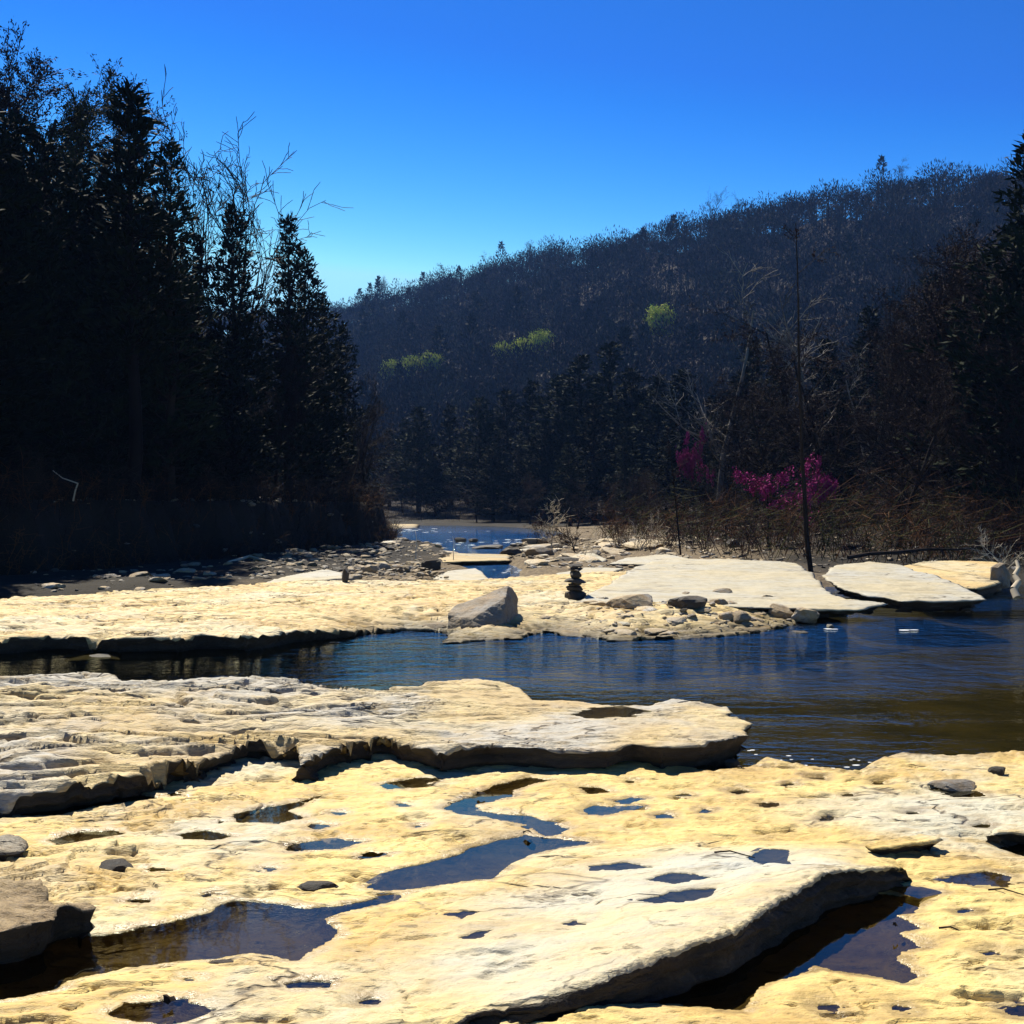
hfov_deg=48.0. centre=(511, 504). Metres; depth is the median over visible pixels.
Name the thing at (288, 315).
cedar tree
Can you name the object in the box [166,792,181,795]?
puddle
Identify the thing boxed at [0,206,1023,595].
ground
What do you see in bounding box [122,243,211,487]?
cedar tree
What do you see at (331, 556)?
gravel
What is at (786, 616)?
stone
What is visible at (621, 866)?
puddle
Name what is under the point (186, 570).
stone
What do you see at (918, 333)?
hardwood tree
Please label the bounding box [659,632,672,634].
stone
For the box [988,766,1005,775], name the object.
dark stone
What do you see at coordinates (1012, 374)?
hardwood tree
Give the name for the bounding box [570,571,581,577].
cairn stone
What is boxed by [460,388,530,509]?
cedar tree
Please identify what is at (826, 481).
redbud tree
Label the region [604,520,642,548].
bare shrub
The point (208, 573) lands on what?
stone
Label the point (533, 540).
stone
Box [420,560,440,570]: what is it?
dark stone
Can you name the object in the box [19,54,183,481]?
hardwood tree
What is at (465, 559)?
rock ledge
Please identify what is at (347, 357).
cedar tree
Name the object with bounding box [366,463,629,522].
undergrowth
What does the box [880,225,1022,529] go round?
hardwood tree
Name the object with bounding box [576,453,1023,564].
undergrowth
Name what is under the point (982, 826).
puddle
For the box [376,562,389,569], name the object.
stone
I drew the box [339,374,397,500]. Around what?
bare tree
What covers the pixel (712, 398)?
cedar tree
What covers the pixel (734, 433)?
hardwood tree
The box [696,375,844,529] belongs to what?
hardwood tree
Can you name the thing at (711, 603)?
gravel
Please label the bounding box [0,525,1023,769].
river water
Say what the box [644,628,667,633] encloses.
stone
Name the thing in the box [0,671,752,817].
rock ledge
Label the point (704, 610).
stone
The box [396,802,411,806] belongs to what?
puddle
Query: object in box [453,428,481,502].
cedar tree
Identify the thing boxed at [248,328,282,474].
cedar tree
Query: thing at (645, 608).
stone
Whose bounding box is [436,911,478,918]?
puddle
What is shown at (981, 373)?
hardwood tree
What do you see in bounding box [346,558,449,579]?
gravel
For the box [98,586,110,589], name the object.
stone
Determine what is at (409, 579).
stone
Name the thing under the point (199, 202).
bare tree
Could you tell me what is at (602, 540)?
stone
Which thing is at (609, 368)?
cedar tree
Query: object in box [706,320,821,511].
hardwood tree
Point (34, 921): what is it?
rock ledge
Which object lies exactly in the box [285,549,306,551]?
stone
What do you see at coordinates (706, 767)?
puddle
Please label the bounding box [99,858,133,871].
stone
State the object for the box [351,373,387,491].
bare tree
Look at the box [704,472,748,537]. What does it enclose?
hardwood tree
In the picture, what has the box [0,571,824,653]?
rock shelf
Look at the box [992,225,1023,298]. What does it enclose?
cedar tree
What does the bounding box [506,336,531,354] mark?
leafing tree
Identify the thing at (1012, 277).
cedar tree
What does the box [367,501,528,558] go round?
gravel
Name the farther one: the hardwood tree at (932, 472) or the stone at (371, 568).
the hardwood tree at (932, 472)
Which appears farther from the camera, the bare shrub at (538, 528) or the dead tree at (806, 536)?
the bare shrub at (538, 528)
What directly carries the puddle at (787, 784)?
on the rock shelf at (960, 978)
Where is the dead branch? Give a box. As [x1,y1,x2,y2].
[53,471,78,500]
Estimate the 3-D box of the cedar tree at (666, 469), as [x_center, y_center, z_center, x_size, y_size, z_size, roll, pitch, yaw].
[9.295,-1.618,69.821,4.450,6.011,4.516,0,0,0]
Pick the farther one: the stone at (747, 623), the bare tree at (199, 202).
the bare tree at (199, 202)
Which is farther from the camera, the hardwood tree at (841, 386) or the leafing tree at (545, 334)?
the leafing tree at (545, 334)
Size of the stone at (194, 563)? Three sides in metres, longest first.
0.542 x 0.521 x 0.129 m
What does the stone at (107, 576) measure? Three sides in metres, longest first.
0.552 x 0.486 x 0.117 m
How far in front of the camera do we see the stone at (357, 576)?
22.85 m
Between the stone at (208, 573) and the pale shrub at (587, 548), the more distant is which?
the pale shrub at (587, 548)
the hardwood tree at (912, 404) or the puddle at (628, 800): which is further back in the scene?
the hardwood tree at (912, 404)
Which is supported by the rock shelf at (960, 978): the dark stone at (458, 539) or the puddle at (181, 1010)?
the puddle at (181, 1010)
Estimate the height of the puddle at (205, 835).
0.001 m
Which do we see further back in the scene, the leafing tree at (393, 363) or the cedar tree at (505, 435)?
the leafing tree at (393, 363)
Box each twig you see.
[714,850,754,857]
[939,926,960,930]
[988,888,1023,894]
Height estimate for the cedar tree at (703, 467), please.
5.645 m
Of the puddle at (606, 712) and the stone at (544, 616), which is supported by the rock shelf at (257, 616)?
the stone at (544, 616)
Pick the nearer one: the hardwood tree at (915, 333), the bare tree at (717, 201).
the hardwood tree at (915, 333)
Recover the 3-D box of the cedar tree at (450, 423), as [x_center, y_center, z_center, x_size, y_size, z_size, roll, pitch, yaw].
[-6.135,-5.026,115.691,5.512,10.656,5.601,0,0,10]
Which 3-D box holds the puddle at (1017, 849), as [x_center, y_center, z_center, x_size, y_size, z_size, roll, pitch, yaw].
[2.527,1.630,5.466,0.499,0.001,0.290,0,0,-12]
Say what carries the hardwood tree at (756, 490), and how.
on the ground
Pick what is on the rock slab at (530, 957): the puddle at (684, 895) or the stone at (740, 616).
the puddle at (684, 895)
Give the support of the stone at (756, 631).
on the rock shelf at (257, 616)
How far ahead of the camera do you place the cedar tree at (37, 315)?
29.84 m
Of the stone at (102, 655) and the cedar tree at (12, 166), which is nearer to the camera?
the stone at (102, 655)
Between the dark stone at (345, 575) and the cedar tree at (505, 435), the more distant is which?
the cedar tree at (505, 435)
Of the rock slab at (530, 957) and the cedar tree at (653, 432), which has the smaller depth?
the rock slab at (530, 957)
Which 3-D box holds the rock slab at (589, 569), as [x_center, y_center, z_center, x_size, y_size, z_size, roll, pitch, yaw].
[1.569,1.542,25.119,1.134,0.161,4.146,0,0,16]
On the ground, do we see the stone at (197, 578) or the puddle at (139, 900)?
the stone at (197, 578)
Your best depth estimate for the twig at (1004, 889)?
4.76 m
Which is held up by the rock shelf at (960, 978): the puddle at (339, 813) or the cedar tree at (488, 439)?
the puddle at (339, 813)
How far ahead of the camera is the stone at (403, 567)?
26.36 m
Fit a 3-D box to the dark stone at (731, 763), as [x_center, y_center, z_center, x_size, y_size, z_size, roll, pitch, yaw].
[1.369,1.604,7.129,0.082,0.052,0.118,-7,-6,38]
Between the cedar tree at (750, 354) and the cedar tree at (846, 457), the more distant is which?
the cedar tree at (750, 354)
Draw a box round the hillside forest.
[203,154,1023,500]
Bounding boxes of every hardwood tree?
[0,19,124,378]
[0,63,191,491]
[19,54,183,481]
[63,94,238,497]
[177,298,244,411]
[343,405,400,486]
[375,466,401,504]
[376,275,389,301]
[380,462,415,512]
[435,263,447,280]
[435,480,464,517]
[453,481,488,522]
[525,239,533,260]
[590,470,626,526]
[622,466,680,528]
[668,291,872,522]
[676,450,724,528]
[693,374,782,506]
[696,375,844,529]
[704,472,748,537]
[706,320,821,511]
[710,325,888,522]
[725,433,760,516]
[725,460,778,522]
[728,442,791,527]
[786,302,959,515]
[796,335,875,490]
[826,286,958,515]
[831,347,897,497]
[844,309,965,509]
[845,239,1023,526]
[847,356,979,549]
[848,344,965,510]
[853,231,987,382]
[862,284,969,432]
[867,260,999,499]
[869,294,983,505]
[872,218,1001,499]
[875,240,1023,496]
[876,291,964,498]
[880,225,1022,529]
[887,159,908,189]
[890,292,1022,500]
[895,261,1023,521]
[930,297,1023,548]
[985,285,1023,428]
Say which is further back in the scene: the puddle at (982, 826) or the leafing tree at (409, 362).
the leafing tree at (409, 362)
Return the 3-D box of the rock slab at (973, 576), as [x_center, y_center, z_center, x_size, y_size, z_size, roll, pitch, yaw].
[8.858,1.501,23.302,2.077,0.559,5.328,0,0,25]
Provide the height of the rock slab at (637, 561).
0.352 m
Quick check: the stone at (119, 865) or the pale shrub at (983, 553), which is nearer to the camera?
the stone at (119, 865)
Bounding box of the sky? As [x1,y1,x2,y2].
[0,0,1023,333]
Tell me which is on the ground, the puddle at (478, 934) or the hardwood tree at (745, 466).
the hardwood tree at (745, 466)
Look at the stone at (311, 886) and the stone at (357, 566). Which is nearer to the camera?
the stone at (311, 886)
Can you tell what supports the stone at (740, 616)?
on the rock shelf at (257, 616)
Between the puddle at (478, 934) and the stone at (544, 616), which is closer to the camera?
the puddle at (478, 934)
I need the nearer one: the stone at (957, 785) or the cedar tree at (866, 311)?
the stone at (957, 785)
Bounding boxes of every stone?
[0,834,28,861]
[42,583,65,588]
[89,653,110,656]
[93,574,116,577]
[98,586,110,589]
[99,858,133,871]
[129,571,150,576]
[134,587,144,590]
[148,577,167,581]
[153,573,170,576]
[174,568,195,571]
[187,562,200,565]
[192,577,205,579]
[203,571,216,574]
[210,956,272,963]
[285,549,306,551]
[297,881,338,891]
[342,567,348,582]
[348,574,362,580]
[354,564,363,570]
[360,565,379,573]
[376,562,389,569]
[381,541,395,543]
[390,564,401,567]
[396,565,413,572]
[398,577,416,580]
[404,561,418,565]
[416,572,424,576]
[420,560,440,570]
[422,622,447,628]
[424,571,437,575]
[454,537,465,541]
[468,538,477,541]
[472,544,502,548]
[500,548,521,555]
[521,538,547,543]
[523,543,565,547]
[524,546,554,555]
[524,559,549,565]
[534,554,548,557]
[540,614,551,618]
[555,557,579,560]
[561,553,575,556]
[564,578,586,583]
[565,591,586,600]
[566,585,582,590]
[568,568,582,571]
[568,583,580,585]
[569,563,582,567]
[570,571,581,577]
[571,547,587,550]
[577,555,601,562]
[578,550,600,555]
[583,600,596,603]
[589,601,605,605]
[595,538,627,544]
[598,542,621,546]
[600,547,626,553]
[600,629,614,632]
[604,594,652,608]
[615,629,636,635]
[616,615,631,618]
[617,535,645,540]
[619,621,630,626]
[621,539,662,549]
[635,606,657,610]
[644,543,664,548]
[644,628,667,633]
[654,547,671,553]
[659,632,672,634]
[666,616,686,623]
[667,596,707,608]
[686,613,695,617]
[697,608,711,612]
[713,588,732,592]
[714,599,727,604]
[715,621,729,624]
[718,611,733,620]
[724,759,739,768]
[728,539,738,547]
[732,610,750,623]
[741,622,752,625]
[748,629,760,632]
[751,616,763,621]
[769,603,792,618]
[783,614,791,618]
[791,607,819,623]
[927,779,975,790]
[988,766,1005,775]
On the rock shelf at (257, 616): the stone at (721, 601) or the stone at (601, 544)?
the stone at (721, 601)
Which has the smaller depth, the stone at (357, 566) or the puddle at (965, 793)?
the puddle at (965, 793)
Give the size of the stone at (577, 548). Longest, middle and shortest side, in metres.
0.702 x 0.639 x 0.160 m
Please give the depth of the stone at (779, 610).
16.66 m
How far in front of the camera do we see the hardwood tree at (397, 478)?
111.92 m
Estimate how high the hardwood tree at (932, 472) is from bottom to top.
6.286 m
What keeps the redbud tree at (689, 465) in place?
on the ground
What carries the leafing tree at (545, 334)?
on the ground
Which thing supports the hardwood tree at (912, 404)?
on the ground
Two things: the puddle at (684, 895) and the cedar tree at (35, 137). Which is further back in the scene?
the cedar tree at (35, 137)
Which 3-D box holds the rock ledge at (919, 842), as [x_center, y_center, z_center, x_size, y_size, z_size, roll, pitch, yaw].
[1.802,1.596,5.313,0.404,0.108,0.159,0,0,-23]
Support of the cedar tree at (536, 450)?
on the ground
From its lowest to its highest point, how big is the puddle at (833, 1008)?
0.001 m
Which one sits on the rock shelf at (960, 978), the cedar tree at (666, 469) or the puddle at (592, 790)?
the puddle at (592, 790)
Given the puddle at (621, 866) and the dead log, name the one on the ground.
the dead log
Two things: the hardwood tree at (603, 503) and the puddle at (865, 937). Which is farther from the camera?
the hardwood tree at (603, 503)
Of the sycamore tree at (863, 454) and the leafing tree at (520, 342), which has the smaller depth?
the sycamore tree at (863, 454)
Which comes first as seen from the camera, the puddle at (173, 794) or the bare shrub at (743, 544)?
the puddle at (173, 794)
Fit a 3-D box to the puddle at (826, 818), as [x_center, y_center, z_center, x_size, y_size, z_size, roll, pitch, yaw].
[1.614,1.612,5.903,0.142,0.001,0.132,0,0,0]
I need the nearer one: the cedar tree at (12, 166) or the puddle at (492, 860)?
the puddle at (492, 860)
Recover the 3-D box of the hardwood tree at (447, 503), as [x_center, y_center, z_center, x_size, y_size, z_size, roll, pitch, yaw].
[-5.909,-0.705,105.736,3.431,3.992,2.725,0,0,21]
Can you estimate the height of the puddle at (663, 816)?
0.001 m
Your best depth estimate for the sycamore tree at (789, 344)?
56.93 m
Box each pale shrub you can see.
[533,498,578,548]
[573,526,599,554]
[619,509,670,550]
[957,526,1023,569]
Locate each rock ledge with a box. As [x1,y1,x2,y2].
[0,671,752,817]
[0,878,95,963]
[377,553,512,564]
[389,524,419,528]
[865,834,942,854]
[986,821,1023,847]
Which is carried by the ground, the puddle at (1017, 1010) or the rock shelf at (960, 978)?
the rock shelf at (960, 978)
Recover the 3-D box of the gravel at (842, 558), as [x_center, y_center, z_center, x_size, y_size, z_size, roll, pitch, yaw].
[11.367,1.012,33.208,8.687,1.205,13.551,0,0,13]
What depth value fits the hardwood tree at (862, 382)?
65.55 m
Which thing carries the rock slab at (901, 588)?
on the river water
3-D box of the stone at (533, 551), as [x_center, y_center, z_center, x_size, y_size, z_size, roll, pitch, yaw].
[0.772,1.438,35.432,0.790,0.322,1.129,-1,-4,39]
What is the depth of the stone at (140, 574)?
24.41 m
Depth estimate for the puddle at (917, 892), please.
4.80 m
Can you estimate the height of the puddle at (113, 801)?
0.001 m
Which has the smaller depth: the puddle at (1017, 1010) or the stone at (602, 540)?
the puddle at (1017, 1010)
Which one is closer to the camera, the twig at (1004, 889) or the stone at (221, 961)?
the stone at (221, 961)
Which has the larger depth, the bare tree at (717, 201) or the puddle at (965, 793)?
the bare tree at (717, 201)
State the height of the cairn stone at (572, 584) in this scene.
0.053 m
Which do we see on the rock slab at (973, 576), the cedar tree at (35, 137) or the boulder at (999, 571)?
the boulder at (999, 571)
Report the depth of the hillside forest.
275.73 m
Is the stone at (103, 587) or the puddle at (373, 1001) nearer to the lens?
the puddle at (373, 1001)
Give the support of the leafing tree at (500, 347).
on the ground
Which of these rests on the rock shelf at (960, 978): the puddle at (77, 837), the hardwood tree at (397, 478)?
the puddle at (77, 837)
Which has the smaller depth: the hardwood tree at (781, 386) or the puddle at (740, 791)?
the puddle at (740, 791)
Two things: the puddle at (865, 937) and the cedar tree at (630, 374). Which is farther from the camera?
the cedar tree at (630, 374)
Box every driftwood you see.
[227,555,270,561]
[1010,560,1021,599]
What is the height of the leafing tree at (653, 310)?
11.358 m
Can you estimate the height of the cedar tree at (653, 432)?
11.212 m
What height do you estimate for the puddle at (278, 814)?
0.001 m
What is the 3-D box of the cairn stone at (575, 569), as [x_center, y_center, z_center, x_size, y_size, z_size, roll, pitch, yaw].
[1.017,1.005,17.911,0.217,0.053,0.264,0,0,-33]
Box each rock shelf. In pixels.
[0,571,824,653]
[0,750,1023,1023]
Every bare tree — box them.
[123,64,273,499]
[172,147,322,496]
[201,112,348,498]
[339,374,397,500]
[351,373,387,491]
[705,191,729,219]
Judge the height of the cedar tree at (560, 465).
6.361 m
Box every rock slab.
[266,570,341,582]
[367,841,911,1023]
[433,568,488,579]
[557,567,623,573]
[573,553,607,561]
[575,558,886,617]
[609,554,688,566]
[822,562,985,612]
[904,561,1001,596]
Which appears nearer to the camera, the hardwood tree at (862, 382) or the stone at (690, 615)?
the stone at (690, 615)
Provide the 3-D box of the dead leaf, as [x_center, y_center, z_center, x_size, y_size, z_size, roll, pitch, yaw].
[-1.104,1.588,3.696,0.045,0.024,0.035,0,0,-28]
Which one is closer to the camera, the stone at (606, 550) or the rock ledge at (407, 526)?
the stone at (606, 550)
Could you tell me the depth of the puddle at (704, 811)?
6.05 m
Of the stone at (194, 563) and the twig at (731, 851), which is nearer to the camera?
the twig at (731, 851)
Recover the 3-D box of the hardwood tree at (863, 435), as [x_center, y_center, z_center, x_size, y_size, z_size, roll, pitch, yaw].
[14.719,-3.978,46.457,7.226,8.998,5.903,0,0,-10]
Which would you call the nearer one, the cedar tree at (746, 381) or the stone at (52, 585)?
the stone at (52, 585)
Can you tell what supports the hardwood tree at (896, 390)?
on the ground
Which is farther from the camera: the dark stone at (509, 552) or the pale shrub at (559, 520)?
the pale shrub at (559, 520)
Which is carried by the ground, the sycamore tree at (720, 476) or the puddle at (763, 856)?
the sycamore tree at (720, 476)
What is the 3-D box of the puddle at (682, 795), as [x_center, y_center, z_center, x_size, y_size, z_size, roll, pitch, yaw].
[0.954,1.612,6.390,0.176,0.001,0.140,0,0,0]
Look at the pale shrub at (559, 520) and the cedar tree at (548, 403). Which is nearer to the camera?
the pale shrub at (559, 520)
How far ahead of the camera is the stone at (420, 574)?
22.78 m
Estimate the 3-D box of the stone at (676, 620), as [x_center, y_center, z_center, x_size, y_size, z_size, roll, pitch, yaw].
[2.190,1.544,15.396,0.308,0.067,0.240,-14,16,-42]
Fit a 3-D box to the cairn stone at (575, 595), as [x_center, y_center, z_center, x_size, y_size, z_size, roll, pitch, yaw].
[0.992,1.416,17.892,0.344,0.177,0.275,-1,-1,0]
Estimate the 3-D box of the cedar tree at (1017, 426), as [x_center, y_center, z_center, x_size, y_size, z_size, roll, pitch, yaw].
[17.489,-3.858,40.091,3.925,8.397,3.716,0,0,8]
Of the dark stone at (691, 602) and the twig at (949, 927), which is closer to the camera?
the twig at (949, 927)
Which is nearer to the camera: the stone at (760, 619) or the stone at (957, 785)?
the stone at (957, 785)
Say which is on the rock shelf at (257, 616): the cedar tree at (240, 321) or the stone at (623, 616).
the stone at (623, 616)
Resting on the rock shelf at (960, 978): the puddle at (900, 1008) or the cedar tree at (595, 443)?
the puddle at (900, 1008)
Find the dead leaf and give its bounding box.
[163,994,175,1003]
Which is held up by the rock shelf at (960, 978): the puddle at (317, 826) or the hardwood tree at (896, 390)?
the puddle at (317, 826)
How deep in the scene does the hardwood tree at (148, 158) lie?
39.24 m
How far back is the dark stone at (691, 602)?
16.13 m
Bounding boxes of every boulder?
[447,586,517,628]
[990,562,1010,588]
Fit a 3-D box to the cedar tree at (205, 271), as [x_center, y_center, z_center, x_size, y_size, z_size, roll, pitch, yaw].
[-10.572,-4.641,38.767,4.806,9.197,4.877,0,0,-28]
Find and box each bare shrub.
[525,506,589,552]
[529,512,556,543]
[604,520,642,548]
[728,533,759,558]
[963,534,986,560]
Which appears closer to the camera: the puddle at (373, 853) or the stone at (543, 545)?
the puddle at (373, 853)
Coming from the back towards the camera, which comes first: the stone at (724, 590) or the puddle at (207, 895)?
the stone at (724, 590)
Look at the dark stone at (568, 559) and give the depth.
30.57 m
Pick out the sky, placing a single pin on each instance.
(448, 131)
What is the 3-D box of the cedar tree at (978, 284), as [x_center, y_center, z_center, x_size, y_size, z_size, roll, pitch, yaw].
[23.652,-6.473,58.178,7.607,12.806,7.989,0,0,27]
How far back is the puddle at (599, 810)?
6.09 m
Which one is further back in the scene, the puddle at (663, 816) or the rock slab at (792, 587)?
the rock slab at (792, 587)
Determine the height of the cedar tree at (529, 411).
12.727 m
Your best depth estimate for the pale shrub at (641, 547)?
37.83 m
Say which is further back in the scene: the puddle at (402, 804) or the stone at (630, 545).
the stone at (630, 545)
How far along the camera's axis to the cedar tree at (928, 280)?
63.85 m
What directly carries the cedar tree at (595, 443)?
on the ground
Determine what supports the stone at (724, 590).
on the rock shelf at (257, 616)
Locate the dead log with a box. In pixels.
[847,542,1023,559]
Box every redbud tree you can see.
[675,418,714,530]
[731,456,828,547]
[797,452,839,546]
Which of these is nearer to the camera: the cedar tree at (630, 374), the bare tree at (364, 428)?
the bare tree at (364, 428)
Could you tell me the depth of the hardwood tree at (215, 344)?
41.91 m
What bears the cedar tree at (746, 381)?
on the ground
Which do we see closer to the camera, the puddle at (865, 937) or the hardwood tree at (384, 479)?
the puddle at (865, 937)
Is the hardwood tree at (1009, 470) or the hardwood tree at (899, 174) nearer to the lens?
the hardwood tree at (1009, 470)
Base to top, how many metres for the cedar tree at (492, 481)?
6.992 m
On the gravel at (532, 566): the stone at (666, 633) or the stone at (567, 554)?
the stone at (567, 554)
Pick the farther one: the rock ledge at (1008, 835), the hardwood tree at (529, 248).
the hardwood tree at (529, 248)
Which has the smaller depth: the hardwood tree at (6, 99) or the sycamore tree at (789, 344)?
the hardwood tree at (6, 99)
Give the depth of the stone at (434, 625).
15.60 m
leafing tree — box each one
[379,357,398,383]
[400,355,422,376]
[418,350,444,371]
[490,340,510,357]
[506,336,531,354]
[527,328,554,352]
[642,302,675,341]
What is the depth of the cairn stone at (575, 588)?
17.85 m
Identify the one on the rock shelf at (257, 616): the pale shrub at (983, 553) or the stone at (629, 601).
the stone at (629, 601)
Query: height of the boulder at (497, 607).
0.680 m
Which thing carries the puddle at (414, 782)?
on the rock shelf at (960, 978)
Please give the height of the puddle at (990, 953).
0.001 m
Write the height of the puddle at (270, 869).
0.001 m
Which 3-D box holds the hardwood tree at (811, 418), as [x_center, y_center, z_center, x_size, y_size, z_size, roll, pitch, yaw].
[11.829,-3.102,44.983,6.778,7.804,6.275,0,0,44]
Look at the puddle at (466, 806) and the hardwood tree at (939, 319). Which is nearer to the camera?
the puddle at (466, 806)
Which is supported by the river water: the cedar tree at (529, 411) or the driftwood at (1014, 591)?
the driftwood at (1014, 591)
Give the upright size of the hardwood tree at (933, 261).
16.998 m
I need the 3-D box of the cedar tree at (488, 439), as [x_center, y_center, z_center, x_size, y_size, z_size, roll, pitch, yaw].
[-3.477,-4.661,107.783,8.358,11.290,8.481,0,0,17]
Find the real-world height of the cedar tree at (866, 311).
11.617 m
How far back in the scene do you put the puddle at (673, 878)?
4.82 m
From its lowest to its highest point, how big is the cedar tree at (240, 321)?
9.967 m
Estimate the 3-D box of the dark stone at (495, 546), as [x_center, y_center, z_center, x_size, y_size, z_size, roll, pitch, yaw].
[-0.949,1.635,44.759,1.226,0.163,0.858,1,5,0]
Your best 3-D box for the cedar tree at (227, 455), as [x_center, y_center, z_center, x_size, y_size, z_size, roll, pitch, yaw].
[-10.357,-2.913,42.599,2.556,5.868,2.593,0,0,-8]
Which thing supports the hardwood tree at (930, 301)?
on the ground
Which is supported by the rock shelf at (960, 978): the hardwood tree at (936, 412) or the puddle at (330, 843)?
the puddle at (330, 843)
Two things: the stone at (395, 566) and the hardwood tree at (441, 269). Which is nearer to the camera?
the stone at (395, 566)
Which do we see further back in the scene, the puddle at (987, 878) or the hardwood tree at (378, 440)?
the hardwood tree at (378, 440)
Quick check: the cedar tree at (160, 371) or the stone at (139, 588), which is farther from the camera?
the cedar tree at (160, 371)
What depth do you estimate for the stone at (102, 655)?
12.97 m
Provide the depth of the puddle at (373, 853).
5.30 m
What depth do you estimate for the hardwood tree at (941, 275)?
61.03 m
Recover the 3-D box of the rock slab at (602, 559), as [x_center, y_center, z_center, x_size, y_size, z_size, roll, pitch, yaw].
[2.025,1.638,31.752,1.198,0.445,4.394,0,0,0]
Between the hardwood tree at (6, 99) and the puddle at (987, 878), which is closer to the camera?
the puddle at (987, 878)
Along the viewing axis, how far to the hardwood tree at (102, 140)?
37.41 m
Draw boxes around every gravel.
[30,498,330,591]
[246,497,404,576]
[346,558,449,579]
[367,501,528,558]
[528,525,771,568]
[582,602,791,632]
[750,518,1021,571]
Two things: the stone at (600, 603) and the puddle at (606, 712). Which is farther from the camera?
the stone at (600, 603)
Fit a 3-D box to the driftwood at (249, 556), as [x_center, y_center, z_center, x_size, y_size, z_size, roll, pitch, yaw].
[-6.714,1.531,30.691,0.998,0.274,2.801,0,0,-43]
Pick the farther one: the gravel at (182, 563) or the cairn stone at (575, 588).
the gravel at (182, 563)
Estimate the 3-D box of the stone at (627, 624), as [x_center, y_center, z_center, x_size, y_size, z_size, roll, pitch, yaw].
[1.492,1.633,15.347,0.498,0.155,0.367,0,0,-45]
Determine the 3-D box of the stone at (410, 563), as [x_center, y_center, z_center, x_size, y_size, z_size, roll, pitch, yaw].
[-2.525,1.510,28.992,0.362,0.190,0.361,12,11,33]
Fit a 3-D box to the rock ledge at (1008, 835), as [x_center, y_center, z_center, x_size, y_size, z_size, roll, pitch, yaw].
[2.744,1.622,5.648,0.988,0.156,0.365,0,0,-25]
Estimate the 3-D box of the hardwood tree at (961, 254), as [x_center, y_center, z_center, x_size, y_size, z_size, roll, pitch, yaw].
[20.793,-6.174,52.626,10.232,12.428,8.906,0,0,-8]
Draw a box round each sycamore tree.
[652,246,796,523]
[747,278,845,515]
[836,343,902,510]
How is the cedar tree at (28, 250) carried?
on the ground
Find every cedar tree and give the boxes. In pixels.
[0,110,127,499]
[0,111,125,473]
[0,126,122,499]
[0,180,105,463]
[0,181,198,499]
[10,156,176,498]
[62,76,197,499]
[93,199,235,500]
[103,136,232,500]
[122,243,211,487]
[145,227,277,499]
[179,201,289,499]
[202,368,264,491]
[244,246,357,499]
[247,212,330,499]
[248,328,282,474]
[296,293,357,491]
[324,320,376,496]
[368,428,401,506]
[378,405,458,512]
[384,418,416,502]
[415,455,451,516]
[429,396,513,514]
[432,405,470,506]
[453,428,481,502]
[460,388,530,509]
[465,443,515,521]
[498,378,558,516]
[510,422,566,522]
[514,373,585,519]
[523,353,618,516]
[540,442,597,525]
[553,400,627,523]
[569,341,648,517]
[587,367,665,518]
[604,373,689,514]
[629,430,695,525]
[638,367,726,518]
[671,369,792,516]
[682,425,727,517]
[684,395,734,507]
[716,337,771,515]
[731,366,810,518]
[790,338,872,506]
[812,403,871,519]
[835,305,887,503]
[858,273,964,490]
[891,129,1023,513]
[924,320,973,505]
[940,252,1011,497]
[969,277,1020,510]
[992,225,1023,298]
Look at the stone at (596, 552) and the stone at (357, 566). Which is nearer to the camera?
the stone at (357, 566)
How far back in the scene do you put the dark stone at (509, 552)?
37.20 m
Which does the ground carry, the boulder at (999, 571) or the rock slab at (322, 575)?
the rock slab at (322, 575)
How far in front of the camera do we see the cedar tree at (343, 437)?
54.80 m
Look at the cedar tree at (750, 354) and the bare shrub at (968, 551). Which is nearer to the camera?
the bare shrub at (968, 551)
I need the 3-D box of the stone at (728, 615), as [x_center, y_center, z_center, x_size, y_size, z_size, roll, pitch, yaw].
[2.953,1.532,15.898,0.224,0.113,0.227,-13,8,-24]
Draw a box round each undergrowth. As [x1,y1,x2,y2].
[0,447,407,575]
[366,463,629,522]
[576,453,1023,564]
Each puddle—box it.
[0,894,400,999]
[21,795,157,815]
[49,830,124,844]
[107,998,215,1023]
[127,899,149,902]
[145,867,172,871]
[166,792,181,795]
[176,830,230,839]
[201,893,211,896]
[233,795,322,823]
[256,868,277,872]
[285,981,331,987]
[286,838,363,850]
[308,824,329,828]
[331,812,346,814]
[359,852,386,858]
[359,999,380,1004]
[362,835,589,893]
[380,777,442,788]
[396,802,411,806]
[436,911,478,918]
[444,777,568,837]
[459,930,491,938]
[562,920,585,925]
[571,706,651,718]
[579,787,609,793]
[583,805,647,815]
[588,862,652,870]
[613,797,645,803]
[627,888,715,902]
[647,873,710,883]
[648,894,922,1009]
[653,814,673,817]
[675,794,691,797]
[693,765,714,770]
[699,809,711,812]
[730,790,750,793]
[747,848,790,864]
[757,802,778,807]
[775,783,793,787]
[817,1004,844,1013]
[820,816,833,820]
[872,781,883,784]
[889,886,941,897]
[892,1005,911,1013]
[929,788,985,796]
[932,871,1014,886]
[957,909,973,912]
[972,824,989,827]
[979,951,1000,954]
[997,1001,1023,1015]
[1000,844,1023,855]

